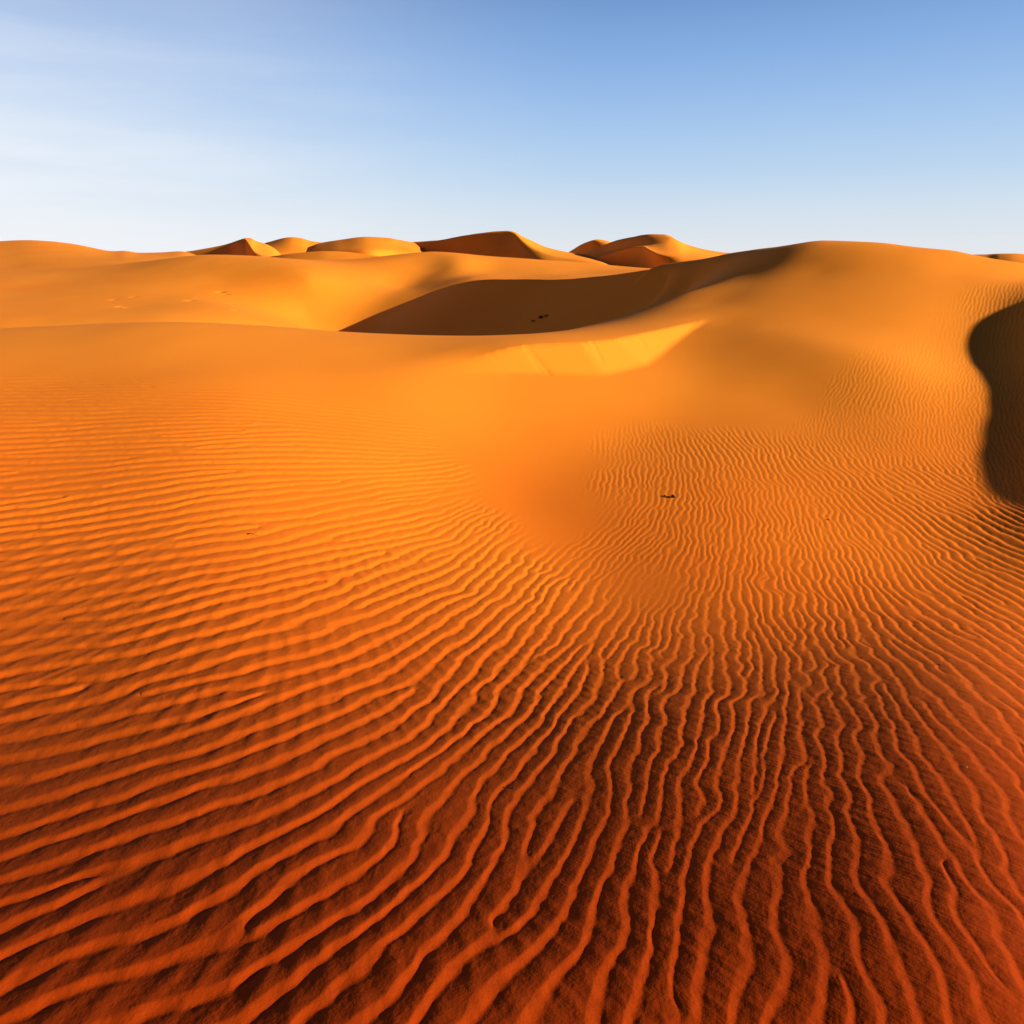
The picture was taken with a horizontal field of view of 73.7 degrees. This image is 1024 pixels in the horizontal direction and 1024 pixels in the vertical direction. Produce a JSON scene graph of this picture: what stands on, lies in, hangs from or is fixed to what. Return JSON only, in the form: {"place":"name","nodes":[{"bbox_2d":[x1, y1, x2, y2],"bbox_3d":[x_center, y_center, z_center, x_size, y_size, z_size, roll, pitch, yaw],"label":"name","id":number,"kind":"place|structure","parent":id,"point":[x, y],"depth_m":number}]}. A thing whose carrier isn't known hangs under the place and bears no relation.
{"place":"outdoors","nodes":[
{"label":"outdoors","id":0,"kind":"place"},
{"bbox_2d":[0,240,194,271],"bbox_3d":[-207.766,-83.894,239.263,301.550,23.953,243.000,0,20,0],"label":"dune","id":1,"kind":"structure","parent":0,"point":[23,255],"depth_m":224.81},
{"bbox_2d":[187,238,280,256],"bbox_3d":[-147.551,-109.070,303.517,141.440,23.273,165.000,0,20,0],"label":"dune","id":2,"kind":"structure","parent":0,"point":[248,246],"depth_m":285.24},
{"bbox_2d":[264,237,321,254],"bbox_3d":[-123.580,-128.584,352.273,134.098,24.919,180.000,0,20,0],"label":"dune","id":3,"kind":"structure","parent":0,"point":[287,245],"depth_m":339.47},
{"bbox_2d":[270,251,378,259],"bbox_3d":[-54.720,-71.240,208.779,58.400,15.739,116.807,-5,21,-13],"label":"dune","id":4,"kind":"structure","parent":0,"point":[328,255],"depth_m":188.64},
{"bbox_2d":[0,252,650,330],"bbox_3d":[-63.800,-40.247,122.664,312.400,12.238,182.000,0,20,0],"label":"dune","id":5,"kind":"structure","parent":0,"point":[332,295],"depth_m":87.68},
{"bbox_2d":[306,237,426,255],"bbox_3d":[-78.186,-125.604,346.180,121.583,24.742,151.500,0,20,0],"label":"dune","id":6,"kind":"structure","parent":0,"point":[377,246],"depth_m":310.64},
{"bbox_2d":[0,240,1023,1023],"bbox_3d":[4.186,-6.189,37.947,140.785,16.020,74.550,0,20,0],"label":"sand ground","id":7,"kind":"structure","parent":0,"point":[480,680],"depth_m":3.77},
{"bbox_2d":[413,231,610,264],"bbox_3d":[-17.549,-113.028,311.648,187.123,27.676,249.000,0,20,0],"label":"dune","id":8,"kind":"structure","parent":0,"point":[511,244],"depth_m":290.00},
{"bbox_2d":[0,0,1023,254],"label":"sky","id":9,"kind":"structure","parent":0,"point":[139,126]},
{"bbox_2d":[339,260,709,335],"bbox_3d":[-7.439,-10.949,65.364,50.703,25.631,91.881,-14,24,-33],"label":"shaded ridge","id":10,"kind":"structure","parent":0,"point":[494,307],"depth_m":43.02},
{"bbox_2d":[569,239,609,254],"bbox_3d":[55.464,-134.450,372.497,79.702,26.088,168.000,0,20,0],"label":"dune","id":11,"kind":"structure","parent":0,"point":[585,248],"depth_m":353.98},
{"bbox_2d":[586,234,727,267],"bbox_3d":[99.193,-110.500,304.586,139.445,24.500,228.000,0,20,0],"label":"dune","id":12,"kind":"structure","parent":0,"point":[648,251],"depth_m":271.35},
{"bbox_2d":[975,253,1023,262],"bbox_3d":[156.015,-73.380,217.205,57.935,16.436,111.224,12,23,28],"label":"dune","id":13,"kind":"structure","parent":0,"point":[1013,257],"depth_m":199.12}
]}

